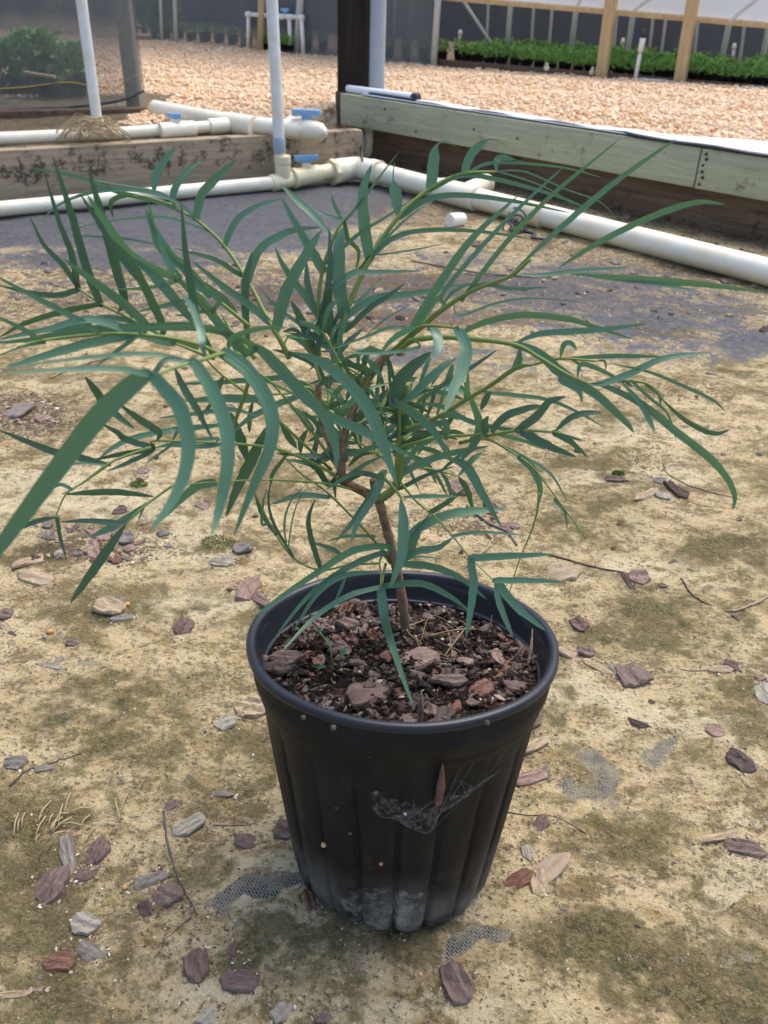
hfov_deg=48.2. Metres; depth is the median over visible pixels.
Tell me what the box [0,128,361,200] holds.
timber beam
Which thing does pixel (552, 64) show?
potted seedling
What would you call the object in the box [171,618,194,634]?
bark chip
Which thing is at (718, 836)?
wood chip
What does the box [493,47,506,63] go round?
potted seedling
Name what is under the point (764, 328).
bark flake
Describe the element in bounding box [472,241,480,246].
bark flake
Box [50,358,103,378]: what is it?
twig
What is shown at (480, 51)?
potted seedling
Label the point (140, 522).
bark flake
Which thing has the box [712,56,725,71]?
potted seedling
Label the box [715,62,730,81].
potted seedling
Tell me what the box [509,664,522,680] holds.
bark fragment
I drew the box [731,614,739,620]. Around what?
bark flake
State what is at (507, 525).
bark chip
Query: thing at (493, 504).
bark chip
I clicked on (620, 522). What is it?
bark flake
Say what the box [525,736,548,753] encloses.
wood chip
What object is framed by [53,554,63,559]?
bark flake
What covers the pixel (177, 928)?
twig
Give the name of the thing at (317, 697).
bark fragment
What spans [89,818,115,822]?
straw
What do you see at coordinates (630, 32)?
steel pole
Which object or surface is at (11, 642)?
bark flake
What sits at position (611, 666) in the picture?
bark chip
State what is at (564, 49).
potted seedling
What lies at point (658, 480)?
bark chip
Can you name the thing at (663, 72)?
potted seedling
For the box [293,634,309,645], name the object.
bark fragment
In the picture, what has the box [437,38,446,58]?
potted seedling
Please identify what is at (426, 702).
bark fragment
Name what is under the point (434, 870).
nursery pot
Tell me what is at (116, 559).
bark flake
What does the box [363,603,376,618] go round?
bark fragment
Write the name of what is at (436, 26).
steel pole
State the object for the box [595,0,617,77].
wooden post
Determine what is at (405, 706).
bark fragment
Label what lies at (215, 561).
bark chip
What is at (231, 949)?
bark chip
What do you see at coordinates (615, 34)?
steel pole
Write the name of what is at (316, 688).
bark fragment
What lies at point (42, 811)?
straw
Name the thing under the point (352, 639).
bark fragment
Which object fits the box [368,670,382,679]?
bark fragment
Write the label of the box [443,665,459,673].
bark fragment
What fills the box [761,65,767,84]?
potted seedling
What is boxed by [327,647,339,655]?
bark fragment
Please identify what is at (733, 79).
potted seedling
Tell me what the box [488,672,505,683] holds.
bark fragment
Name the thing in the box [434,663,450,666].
bark fragment
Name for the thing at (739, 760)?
bark chip
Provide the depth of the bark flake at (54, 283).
1.49 m
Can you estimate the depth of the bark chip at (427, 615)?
0.54 m
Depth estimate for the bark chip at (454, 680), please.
0.47 m
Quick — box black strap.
[360,129,366,161]
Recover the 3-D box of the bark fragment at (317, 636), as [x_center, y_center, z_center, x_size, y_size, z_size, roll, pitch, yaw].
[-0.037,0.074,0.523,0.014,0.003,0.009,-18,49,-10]
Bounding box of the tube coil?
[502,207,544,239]
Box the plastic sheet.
[345,85,767,157]
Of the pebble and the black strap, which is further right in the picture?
the black strap
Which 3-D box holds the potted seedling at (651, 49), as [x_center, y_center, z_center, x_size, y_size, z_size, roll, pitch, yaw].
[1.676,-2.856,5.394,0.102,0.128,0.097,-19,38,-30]
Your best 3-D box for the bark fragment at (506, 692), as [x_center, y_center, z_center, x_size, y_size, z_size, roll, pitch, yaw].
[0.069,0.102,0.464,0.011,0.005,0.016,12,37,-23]
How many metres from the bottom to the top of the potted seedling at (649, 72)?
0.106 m
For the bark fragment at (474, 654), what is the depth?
0.50 m
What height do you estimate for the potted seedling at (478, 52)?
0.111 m
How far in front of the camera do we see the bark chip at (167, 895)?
0.52 m
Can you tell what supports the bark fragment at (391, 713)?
on the potting soil
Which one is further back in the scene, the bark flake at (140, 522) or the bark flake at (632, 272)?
the bark flake at (632, 272)
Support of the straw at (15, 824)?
on the ground
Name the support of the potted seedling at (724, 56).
on the ground
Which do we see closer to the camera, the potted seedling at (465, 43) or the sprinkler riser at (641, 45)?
the sprinkler riser at (641, 45)
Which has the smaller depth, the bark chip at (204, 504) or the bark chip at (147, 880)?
the bark chip at (147, 880)
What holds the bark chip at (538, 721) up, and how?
on the ground
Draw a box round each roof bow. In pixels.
[633,0,651,11]
[728,0,758,22]
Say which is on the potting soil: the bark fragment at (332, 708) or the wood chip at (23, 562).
the bark fragment at (332, 708)
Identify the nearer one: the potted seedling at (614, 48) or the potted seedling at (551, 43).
the potted seedling at (614, 48)
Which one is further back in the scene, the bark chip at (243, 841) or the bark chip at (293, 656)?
the bark chip at (243, 841)
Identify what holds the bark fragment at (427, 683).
on the potting soil
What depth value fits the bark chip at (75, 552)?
0.82 m
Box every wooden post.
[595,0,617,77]
[673,0,699,82]
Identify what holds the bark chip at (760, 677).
on the ground
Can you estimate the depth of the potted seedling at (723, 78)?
4.55 m
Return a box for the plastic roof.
[512,0,767,21]
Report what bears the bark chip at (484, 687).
on the potting soil
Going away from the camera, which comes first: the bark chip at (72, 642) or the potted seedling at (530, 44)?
the bark chip at (72, 642)
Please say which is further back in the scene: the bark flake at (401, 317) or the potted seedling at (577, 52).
the potted seedling at (577, 52)
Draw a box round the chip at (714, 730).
[705,723,724,736]
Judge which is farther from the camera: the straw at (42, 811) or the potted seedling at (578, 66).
the potted seedling at (578, 66)
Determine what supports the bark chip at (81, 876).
on the ground
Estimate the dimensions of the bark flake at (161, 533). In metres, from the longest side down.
0.014 x 0.011 x 0.006 m
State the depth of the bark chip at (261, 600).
0.76 m
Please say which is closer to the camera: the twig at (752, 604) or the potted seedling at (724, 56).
the twig at (752, 604)
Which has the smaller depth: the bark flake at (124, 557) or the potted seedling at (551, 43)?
the bark flake at (124, 557)
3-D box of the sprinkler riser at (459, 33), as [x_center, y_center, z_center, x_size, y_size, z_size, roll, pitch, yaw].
[0.555,-3.449,6.293,0.033,0.159,0.033,14,34,19]
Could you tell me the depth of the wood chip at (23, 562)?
0.80 m
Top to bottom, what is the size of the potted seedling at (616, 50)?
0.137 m
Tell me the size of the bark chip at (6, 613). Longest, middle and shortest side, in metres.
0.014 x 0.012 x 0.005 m
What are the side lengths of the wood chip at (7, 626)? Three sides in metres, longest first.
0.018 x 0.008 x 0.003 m
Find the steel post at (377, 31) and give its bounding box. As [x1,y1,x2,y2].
[368,0,386,88]
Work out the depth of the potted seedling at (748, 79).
4.61 m
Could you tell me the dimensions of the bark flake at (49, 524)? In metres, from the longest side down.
0.012 x 0.009 x 0.004 m
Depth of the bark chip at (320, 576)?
0.59 m
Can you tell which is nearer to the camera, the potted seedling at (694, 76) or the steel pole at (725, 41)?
the potted seedling at (694, 76)
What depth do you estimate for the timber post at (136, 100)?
2.50 m
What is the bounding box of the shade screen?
[0,0,144,108]
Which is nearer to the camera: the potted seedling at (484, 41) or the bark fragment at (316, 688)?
the bark fragment at (316, 688)
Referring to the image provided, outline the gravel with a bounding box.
[113,39,767,141]
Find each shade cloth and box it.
[135,0,434,64]
[439,0,767,60]
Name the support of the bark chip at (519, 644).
on the potting soil
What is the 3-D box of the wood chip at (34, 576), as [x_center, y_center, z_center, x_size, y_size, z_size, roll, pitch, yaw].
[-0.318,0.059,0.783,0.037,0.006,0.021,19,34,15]
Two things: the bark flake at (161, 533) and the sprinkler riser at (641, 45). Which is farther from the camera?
the sprinkler riser at (641, 45)
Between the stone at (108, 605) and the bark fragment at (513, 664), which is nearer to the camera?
the bark fragment at (513, 664)
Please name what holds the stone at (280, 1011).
on the ground
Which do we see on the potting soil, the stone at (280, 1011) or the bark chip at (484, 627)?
the bark chip at (484, 627)
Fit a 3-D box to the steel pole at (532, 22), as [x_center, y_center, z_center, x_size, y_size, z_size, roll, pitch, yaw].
[1.163,-3.995,6.630,0.065,0.749,0.023,19,36,24]
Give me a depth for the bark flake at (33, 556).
0.81 m
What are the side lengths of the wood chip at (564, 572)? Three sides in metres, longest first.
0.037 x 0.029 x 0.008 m
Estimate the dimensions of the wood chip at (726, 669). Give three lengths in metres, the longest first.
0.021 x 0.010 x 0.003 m
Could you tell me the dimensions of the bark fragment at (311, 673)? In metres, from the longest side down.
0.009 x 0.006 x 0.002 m
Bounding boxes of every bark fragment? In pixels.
[263,655,269,662]
[266,672,284,678]
[278,638,291,649]
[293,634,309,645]
[300,695,309,700]
[301,650,314,660]
[301,685,308,692]
[303,624,316,637]
[304,670,314,679]
[306,693,320,700]
[310,684,326,691]
[314,626,332,637]
[316,697,332,707]
[322,641,343,647]
[324,691,345,701]
[326,706,339,710]
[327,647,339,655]
[331,635,345,639]
[333,691,346,704]
[336,654,345,661]
[337,601,353,613]
[337,660,347,666]
[344,636,357,642]
[350,623,368,636]
[353,665,363,675]
[355,605,367,612]
[360,616,372,623]
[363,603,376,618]
[365,708,382,719]
[367,628,381,643]
[368,666,391,674]
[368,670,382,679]
[370,617,381,626]
[383,707,395,715]
[388,708,413,721]
[390,700,413,708]
[391,669,416,686]
[391,688,406,696]
[404,638,421,645]
[406,693,429,709]
[408,682,420,687]
[409,616,419,632]
[410,670,425,676]
[419,681,432,688]
[423,631,439,641]
[424,606,442,614]
[429,698,450,704]
[433,705,455,720]
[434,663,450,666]
[440,607,454,615]
[440,669,451,686]
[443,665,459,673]
[444,637,464,643]
[447,651,457,658]
[448,700,461,711]
[458,686,465,693]
[465,649,478,660]
[475,647,486,653]
[480,698,504,710]
[482,623,501,632]
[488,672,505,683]
[493,630,513,644]
[493,659,511,671]
[495,642,514,652]
[502,690,518,701]
[505,667,527,680]
[508,646,526,662]
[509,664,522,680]
[511,661,521,667]
[517,655,536,662]
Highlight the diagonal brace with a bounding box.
[463,2,494,45]
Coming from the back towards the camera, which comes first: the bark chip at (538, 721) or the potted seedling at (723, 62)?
the potted seedling at (723, 62)
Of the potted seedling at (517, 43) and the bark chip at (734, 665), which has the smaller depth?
the bark chip at (734, 665)
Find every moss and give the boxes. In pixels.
[129,480,147,487]
[200,534,235,548]
[612,470,624,475]
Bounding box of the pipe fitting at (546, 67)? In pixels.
[544,63,549,70]
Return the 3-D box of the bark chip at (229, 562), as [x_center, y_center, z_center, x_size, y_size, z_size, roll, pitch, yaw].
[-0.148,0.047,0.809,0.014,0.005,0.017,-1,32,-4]
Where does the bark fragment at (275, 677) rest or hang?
on the potting soil
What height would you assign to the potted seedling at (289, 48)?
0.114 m
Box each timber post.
[126,94,142,105]
[337,0,369,92]
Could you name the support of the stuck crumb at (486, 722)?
on the nursery pot
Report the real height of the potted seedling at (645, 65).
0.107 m
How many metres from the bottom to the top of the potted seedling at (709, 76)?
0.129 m
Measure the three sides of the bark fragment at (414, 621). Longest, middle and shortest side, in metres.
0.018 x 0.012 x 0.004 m
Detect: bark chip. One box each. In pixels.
[0,607,13,619]
[2,402,36,418]
[3,755,28,769]
[33,413,51,422]
[34,764,53,772]
[34,865,71,904]
[42,952,76,971]
[43,664,60,669]
[59,833,76,874]
[65,637,79,646]
[68,547,84,556]
[69,911,101,935]
[74,867,98,882]
[75,940,105,962]
[84,835,110,865]
[85,538,99,558]
[86,528,110,541]
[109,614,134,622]
[112,505,126,514]
[113,529,134,543]
[133,871,168,890]
[136,466,149,473]
[137,899,153,918]
[153,883,183,907]
[163,801,178,811]
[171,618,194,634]
[172,812,205,836]
[182,947,209,983]
[195,498,210,509]
[195,1004,217,1023]
[209,557,226,566]
[212,790,233,796]
[213,713,237,730]
[219,968,259,993]
[221,556,233,566]
[227,943,235,957]
[232,541,253,553]
[234,834,255,848]
[235,574,261,601]
[251,593,269,606]
[263,659,292,674]
[268,650,305,664]
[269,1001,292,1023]
[273,818,290,839]
[303,888,316,912]
[312,617,334,634]
[312,654,325,665]
[314,1010,332,1023]
[317,574,326,579]
[329,636,351,654]
[335,617,359,630]
[345,680,388,706]
[347,658,364,665]
[349,598,367,606]
[378,650,393,662]
[392,646,440,670]
[397,714,415,721]
[421,613,435,620]
[424,703,437,716]
[427,674,468,687]
[439,960,474,1004]
[450,479,473,494]
[451,632,463,638]
[456,657,473,665]
[465,697,479,705]
[468,678,494,698]
[479,624,490,633]
[483,501,497,515]
[490,648,504,664]
[499,522,520,529]
[502,868,535,888]
[503,680,527,691]
[513,637,532,655]
[516,769,547,785]
[520,844,534,861]
[532,714,541,729]
[532,814,549,830]
[569,615,589,631]
[577,644,595,657]
[603,474,628,482]
[608,663,617,677]
[614,662,653,688]
[620,573,635,589]
[627,717,651,728]
[628,569,650,584]
[653,477,666,484]
[654,490,672,499]
[658,582,666,587]
[662,480,688,498]
[723,659,742,672]
[723,837,767,858]
[725,747,756,773]
[753,673,766,681]
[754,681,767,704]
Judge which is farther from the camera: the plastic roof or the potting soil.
the plastic roof
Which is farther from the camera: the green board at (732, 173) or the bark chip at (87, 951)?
the green board at (732, 173)
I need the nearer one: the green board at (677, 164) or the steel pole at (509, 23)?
the green board at (677, 164)
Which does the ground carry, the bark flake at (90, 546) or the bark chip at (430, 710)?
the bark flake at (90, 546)
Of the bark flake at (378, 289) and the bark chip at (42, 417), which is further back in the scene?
the bark flake at (378, 289)
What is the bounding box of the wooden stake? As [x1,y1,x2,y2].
[257,0,263,50]
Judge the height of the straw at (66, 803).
0.004 m
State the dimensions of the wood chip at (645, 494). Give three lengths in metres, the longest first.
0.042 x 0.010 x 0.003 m
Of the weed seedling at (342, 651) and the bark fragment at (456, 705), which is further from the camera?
the weed seedling at (342, 651)
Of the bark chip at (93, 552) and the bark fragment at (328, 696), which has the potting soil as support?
the bark fragment at (328, 696)
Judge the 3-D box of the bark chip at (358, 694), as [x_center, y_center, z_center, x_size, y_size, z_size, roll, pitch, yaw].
[-0.009,0.096,0.460,0.024,0.006,0.023,-3,18,-20]
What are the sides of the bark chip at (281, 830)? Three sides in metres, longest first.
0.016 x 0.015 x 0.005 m
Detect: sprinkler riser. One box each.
[458,29,461,47]
[633,29,665,80]
[731,43,735,58]
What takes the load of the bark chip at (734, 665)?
on the ground
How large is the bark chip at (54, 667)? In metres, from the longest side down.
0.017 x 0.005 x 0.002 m
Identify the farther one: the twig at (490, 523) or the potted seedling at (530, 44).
the potted seedling at (530, 44)
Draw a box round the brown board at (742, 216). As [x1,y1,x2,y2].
[373,130,767,240]
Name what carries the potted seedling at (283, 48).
on the ground
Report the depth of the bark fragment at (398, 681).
0.47 m
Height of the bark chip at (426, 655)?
0.008 m
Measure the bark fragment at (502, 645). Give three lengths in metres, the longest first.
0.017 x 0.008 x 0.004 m
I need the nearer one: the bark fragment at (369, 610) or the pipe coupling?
the bark fragment at (369, 610)
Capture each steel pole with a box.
[159,0,162,40]
[173,0,177,42]
[293,0,303,52]
[430,0,440,65]
[485,4,489,39]
[505,0,512,62]
[530,2,535,46]
[548,10,553,43]
[569,12,578,65]
[613,9,618,46]
[625,17,635,51]
[648,12,654,47]
[660,13,666,53]
[693,16,699,56]
[719,25,731,58]
[738,20,746,61]
[759,28,767,65]
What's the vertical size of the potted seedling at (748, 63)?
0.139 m
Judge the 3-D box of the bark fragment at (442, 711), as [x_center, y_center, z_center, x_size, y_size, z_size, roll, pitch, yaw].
[0.030,0.107,0.440,0.011,0.004,0.020,24,43,8]
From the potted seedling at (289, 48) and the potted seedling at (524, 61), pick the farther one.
the potted seedling at (289, 48)
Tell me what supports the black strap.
hanging from the green board at (677, 164)
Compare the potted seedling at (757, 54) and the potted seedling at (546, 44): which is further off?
the potted seedling at (546, 44)
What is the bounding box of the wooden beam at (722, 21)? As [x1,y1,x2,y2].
[445,0,767,28]
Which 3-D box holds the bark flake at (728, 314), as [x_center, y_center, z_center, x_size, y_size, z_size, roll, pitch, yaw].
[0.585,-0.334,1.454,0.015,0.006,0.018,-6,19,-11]
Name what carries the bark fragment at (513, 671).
on the potting soil
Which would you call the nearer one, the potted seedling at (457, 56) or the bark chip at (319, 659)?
the bark chip at (319, 659)
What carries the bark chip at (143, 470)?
on the ground
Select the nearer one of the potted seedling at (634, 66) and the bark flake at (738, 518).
the bark flake at (738, 518)
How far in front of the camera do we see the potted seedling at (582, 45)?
5.57 m
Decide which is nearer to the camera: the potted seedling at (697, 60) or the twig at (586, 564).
the twig at (586, 564)
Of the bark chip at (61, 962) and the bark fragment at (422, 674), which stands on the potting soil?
the bark fragment at (422, 674)
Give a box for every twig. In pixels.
[9,753,80,786]
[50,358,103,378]
[160,918,189,943]
[163,811,196,913]
[214,821,258,825]
[466,504,517,544]
[466,529,493,565]
[508,812,592,837]
[549,555,627,573]
[662,462,740,499]
[680,578,712,605]
[681,668,721,670]
[723,595,767,611]
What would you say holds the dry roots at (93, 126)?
on the irrigation pipe at (304, 127)
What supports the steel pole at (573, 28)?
on the ground
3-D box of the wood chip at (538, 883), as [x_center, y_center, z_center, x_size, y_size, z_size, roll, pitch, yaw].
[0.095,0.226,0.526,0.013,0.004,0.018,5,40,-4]
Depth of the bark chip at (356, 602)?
0.56 m
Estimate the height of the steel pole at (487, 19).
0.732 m
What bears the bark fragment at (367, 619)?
on the potting soil
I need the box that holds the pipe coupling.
[445,212,466,226]
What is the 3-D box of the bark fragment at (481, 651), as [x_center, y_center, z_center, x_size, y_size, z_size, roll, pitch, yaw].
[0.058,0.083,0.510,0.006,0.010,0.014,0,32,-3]
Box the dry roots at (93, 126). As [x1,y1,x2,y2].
[55,113,129,139]
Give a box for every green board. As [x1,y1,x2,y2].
[336,91,702,186]
[695,148,767,200]
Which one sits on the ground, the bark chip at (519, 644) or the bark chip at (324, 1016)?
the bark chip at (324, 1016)
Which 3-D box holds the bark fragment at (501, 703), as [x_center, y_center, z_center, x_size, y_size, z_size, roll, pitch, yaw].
[0.060,0.103,0.457,0.019,0.004,0.009,6,29,14]
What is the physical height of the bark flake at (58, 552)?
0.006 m
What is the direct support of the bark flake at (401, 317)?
on the ground
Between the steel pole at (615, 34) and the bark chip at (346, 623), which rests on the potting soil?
the bark chip at (346, 623)
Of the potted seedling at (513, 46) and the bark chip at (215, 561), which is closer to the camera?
the bark chip at (215, 561)
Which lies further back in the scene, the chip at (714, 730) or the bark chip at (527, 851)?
the chip at (714, 730)
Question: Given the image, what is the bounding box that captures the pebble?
[46,629,53,633]
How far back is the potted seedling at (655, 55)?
5.08 m
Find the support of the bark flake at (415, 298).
on the ground
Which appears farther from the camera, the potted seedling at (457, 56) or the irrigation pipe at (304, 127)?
the potted seedling at (457, 56)
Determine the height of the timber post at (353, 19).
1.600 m
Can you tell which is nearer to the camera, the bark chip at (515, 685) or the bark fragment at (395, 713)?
the bark fragment at (395, 713)
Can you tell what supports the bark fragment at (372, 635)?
on the potting soil
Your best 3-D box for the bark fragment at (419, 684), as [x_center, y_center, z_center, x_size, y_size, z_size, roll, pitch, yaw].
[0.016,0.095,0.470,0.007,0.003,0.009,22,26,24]
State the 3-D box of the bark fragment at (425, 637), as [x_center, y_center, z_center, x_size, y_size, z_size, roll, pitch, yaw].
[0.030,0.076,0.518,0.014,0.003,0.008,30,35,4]
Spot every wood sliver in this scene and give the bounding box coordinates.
[417,690,423,721]
[434,763,444,807]
[527,629,532,666]
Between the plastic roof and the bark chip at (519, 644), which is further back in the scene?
the plastic roof
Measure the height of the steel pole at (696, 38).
0.802 m
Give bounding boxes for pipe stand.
[245,8,304,52]
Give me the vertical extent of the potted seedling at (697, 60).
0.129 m
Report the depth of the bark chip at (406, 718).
0.44 m
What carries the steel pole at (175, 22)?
on the ground
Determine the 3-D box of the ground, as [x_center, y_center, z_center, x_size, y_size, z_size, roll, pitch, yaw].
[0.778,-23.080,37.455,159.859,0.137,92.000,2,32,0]
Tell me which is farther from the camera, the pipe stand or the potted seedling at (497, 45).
the pipe stand
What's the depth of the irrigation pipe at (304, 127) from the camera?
2.12 m
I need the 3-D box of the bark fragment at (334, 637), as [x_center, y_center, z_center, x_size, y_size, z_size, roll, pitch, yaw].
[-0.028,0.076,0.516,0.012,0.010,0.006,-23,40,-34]
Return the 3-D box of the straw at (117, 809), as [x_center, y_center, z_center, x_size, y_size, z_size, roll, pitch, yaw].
[-0.176,0.196,0.567,0.009,0.004,0.017,2,32,0]
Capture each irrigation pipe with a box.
[0,0,327,144]
[0,0,767,286]
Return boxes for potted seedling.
[264,33,267,50]
[280,34,289,52]
[283,34,294,52]
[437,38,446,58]
[438,40,450,59]
[452,38,466,60]
[459,41,473,61]
[459,44,470,60]
[469,41,482,61]
[472,46,483,61]
[475,42,485,62]
[476,39,487,60]
[481,46,493,62]
[482,41,498,63]
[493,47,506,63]
[495,43,507,63]
[498,40,509,63]
[508,45,520,58]
[508,47,520,64]
[510,41,521,64]
[518,45,533,65]
[523,37,536,46]
[525,43,535,64]
[531,47,547,66]
[533,52,545,62]
[535,41,548,48]
[543,50,555,62]
[545,51,559,67]
[549,42,558,48]
[556,50,570,68]
[558,45,573,61]
[559,50,574,69]
[573,41,584,58]
[573,51,585,64]
[573,55,584,70]
[583,51,597,70]
[584,45,595,67]
[609,57,613,72]
[610,46,622,70]
[612,48,625,71]
[613,52,628,72]
[613,55,628,73]
[625,49,637,73]
[628,52,644,73]
[628,59,642,74]
[637,49,652,73]
[641,58,651,74]
[641,60,655,75]
[648,47,656,53]
[650,50,661,65]
[651,54,663,74]
[654,52,671,69]
[654,60,667,76]
[656,55,675,77]
[687,57,702,78]
[688,59,703,79]
[695,53,708,59]
[697,56,715,79]
[701,50,711,58]
[701,59,720,80]
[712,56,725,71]
[714,60,727,80]
[715,53,728,61]
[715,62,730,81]
[719,63,736,81]
[730,62,744,82]
[734,66,751,83]
[743,57,760,83]
[744,64,760,83]
[747,61,767,84]
[751,55,767,72]
[754,52,767,62]
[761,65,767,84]
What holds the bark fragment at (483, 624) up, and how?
on the potting soil
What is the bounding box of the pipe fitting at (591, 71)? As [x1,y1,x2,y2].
[589,67,594,74]
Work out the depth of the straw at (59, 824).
0.55 m
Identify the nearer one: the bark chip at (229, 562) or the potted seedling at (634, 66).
the bark chip at (229, 562)
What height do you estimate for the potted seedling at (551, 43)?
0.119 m
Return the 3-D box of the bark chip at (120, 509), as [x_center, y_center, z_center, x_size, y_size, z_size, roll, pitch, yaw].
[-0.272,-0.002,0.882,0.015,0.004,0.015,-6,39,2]
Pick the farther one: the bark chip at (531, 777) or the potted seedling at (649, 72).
the potted seedling at (649, 72)
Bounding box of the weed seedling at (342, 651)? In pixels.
[312,626,347,672]
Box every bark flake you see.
[7,639,15,645]
[30,554,41,559]
[39,530,54,539]
[41,521,52,528]
[46,534,55,540]
[51,280,59,286]
[53,550,63,554]
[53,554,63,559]
[63,524,71,528]
[67,299,75,303]
[67,523,78,533]
[80,544,92,552]
[107,554,121,563]
[120,555,131,560]
[123,543,135,552]
[133,539,145,545]
[136,518,149,525]
[156,530,169,536]
[232,320,240,325]
[365,315,375,320]
[373,287,382,292]
[396,315,405,320]
[411,296,420,301]
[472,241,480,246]
[610,260,621,264]
[616,520,623,525]
[628,270,637,274]
[719,278,732,283]
[724,313,733,316]
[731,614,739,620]
[735,516,742,520]
[759,325,767,332]
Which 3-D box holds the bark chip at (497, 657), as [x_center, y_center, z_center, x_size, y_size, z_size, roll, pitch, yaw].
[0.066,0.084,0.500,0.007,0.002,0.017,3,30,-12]
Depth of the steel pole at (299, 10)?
5.57 m
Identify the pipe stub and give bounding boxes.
[363,128,372,157]
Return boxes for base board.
[437,59,767,87]
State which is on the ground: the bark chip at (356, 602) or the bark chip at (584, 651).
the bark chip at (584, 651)
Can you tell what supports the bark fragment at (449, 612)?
on the potting soil
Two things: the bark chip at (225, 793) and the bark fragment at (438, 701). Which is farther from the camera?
the bark chip at (225, 793)
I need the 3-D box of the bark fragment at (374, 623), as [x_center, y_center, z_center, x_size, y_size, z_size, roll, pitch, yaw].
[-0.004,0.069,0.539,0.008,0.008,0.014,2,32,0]
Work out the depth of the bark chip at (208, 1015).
0.46 m
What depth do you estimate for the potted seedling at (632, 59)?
4.86 m
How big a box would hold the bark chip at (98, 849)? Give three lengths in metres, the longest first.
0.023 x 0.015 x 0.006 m
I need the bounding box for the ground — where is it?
[0,40,767,1023]
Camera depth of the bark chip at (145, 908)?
0.51 m
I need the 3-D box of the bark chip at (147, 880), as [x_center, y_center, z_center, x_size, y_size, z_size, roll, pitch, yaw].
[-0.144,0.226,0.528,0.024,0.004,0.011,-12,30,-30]
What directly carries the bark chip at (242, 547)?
on the ground
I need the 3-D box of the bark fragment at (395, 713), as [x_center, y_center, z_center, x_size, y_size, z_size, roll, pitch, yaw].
[0.010,0.106,0.447,0.010,0.004,0.020,28,31,29]
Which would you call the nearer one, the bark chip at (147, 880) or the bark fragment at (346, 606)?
the bark chip at (147, 880)
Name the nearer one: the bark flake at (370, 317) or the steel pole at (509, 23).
the bark flake at (370, 317)
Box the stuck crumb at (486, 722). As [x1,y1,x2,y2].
[484,720,489,725]
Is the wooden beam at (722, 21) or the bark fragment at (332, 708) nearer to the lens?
the bark fragment at (332, 708)
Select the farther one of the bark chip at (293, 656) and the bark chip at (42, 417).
the bark chip at (42, 417)
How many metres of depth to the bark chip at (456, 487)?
0.93 m
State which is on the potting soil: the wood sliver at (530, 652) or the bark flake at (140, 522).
the wood sliver at (530, 652)
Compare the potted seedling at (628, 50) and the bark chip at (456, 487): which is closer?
the bark chip at (456, 487)
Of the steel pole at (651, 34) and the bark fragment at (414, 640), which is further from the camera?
the steel pole at (651, 34)
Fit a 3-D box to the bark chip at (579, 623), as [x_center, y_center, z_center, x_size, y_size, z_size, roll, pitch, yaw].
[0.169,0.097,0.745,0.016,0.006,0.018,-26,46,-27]
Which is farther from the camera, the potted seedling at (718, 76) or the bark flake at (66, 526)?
the potted seedling at (718, 76)
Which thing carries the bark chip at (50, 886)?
on the ground
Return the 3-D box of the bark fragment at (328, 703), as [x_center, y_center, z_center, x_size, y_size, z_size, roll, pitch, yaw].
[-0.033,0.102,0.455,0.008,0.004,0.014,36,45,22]
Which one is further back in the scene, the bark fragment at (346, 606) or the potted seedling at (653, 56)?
the potted seedling at (653, 56)
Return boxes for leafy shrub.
[0,137,760,707]
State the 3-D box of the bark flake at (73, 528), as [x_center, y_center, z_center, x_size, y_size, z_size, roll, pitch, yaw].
[-0.309,0.017,0.852,0.006,0.003,0.016,18,46,20]
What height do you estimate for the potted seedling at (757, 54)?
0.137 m
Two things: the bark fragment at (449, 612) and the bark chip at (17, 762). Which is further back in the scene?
the bark chip at (17, 762)
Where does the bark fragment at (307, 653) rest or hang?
on the potting soil
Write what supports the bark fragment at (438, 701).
on the potting soil
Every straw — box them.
[13,812,18,835]
[34,816,45,839]
[35,800,50,823]
[51,817,71,833]
[61,822,81,825]
[63,792,70,815]
[67,807,94,812]
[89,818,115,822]
[114,798,119,821]
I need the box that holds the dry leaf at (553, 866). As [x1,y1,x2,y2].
[532,852,570,881]
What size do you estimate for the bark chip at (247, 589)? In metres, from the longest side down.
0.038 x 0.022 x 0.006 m
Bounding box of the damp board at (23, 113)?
[0,106,147,118]
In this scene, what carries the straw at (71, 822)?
on the ground
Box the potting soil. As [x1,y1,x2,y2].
[272,606,535,719]
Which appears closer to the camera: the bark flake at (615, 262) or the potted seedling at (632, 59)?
the bark flake at (615, 262)
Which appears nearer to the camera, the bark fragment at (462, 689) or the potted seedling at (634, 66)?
the bark fragment at (462, 689)
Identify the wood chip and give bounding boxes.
[0,622,12,631]
[0,990,30,998]
[12,553,43,568]
[17,568,53,585]
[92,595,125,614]
[136,474,148,480]
[233,697,265,718]
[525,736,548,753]
[529,868,550,894]
[546,563,581,581]
[559,645,577,658]
[582,658,613,674]
[635,488,657,499]
[702,828,744,842]
[708,665,733,673]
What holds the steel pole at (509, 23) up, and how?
on the ground
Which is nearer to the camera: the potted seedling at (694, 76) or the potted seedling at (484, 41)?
the potted seedling at (694, 76)
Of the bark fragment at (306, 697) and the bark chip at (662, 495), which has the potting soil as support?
the bark fragment at (306, 697)
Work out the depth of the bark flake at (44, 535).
0.84 m
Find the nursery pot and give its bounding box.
[246,570,558,931]
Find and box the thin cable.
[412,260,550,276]
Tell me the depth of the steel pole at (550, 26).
6.67 m
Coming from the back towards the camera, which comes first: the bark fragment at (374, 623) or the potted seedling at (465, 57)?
the potted seedling at (465, 57)

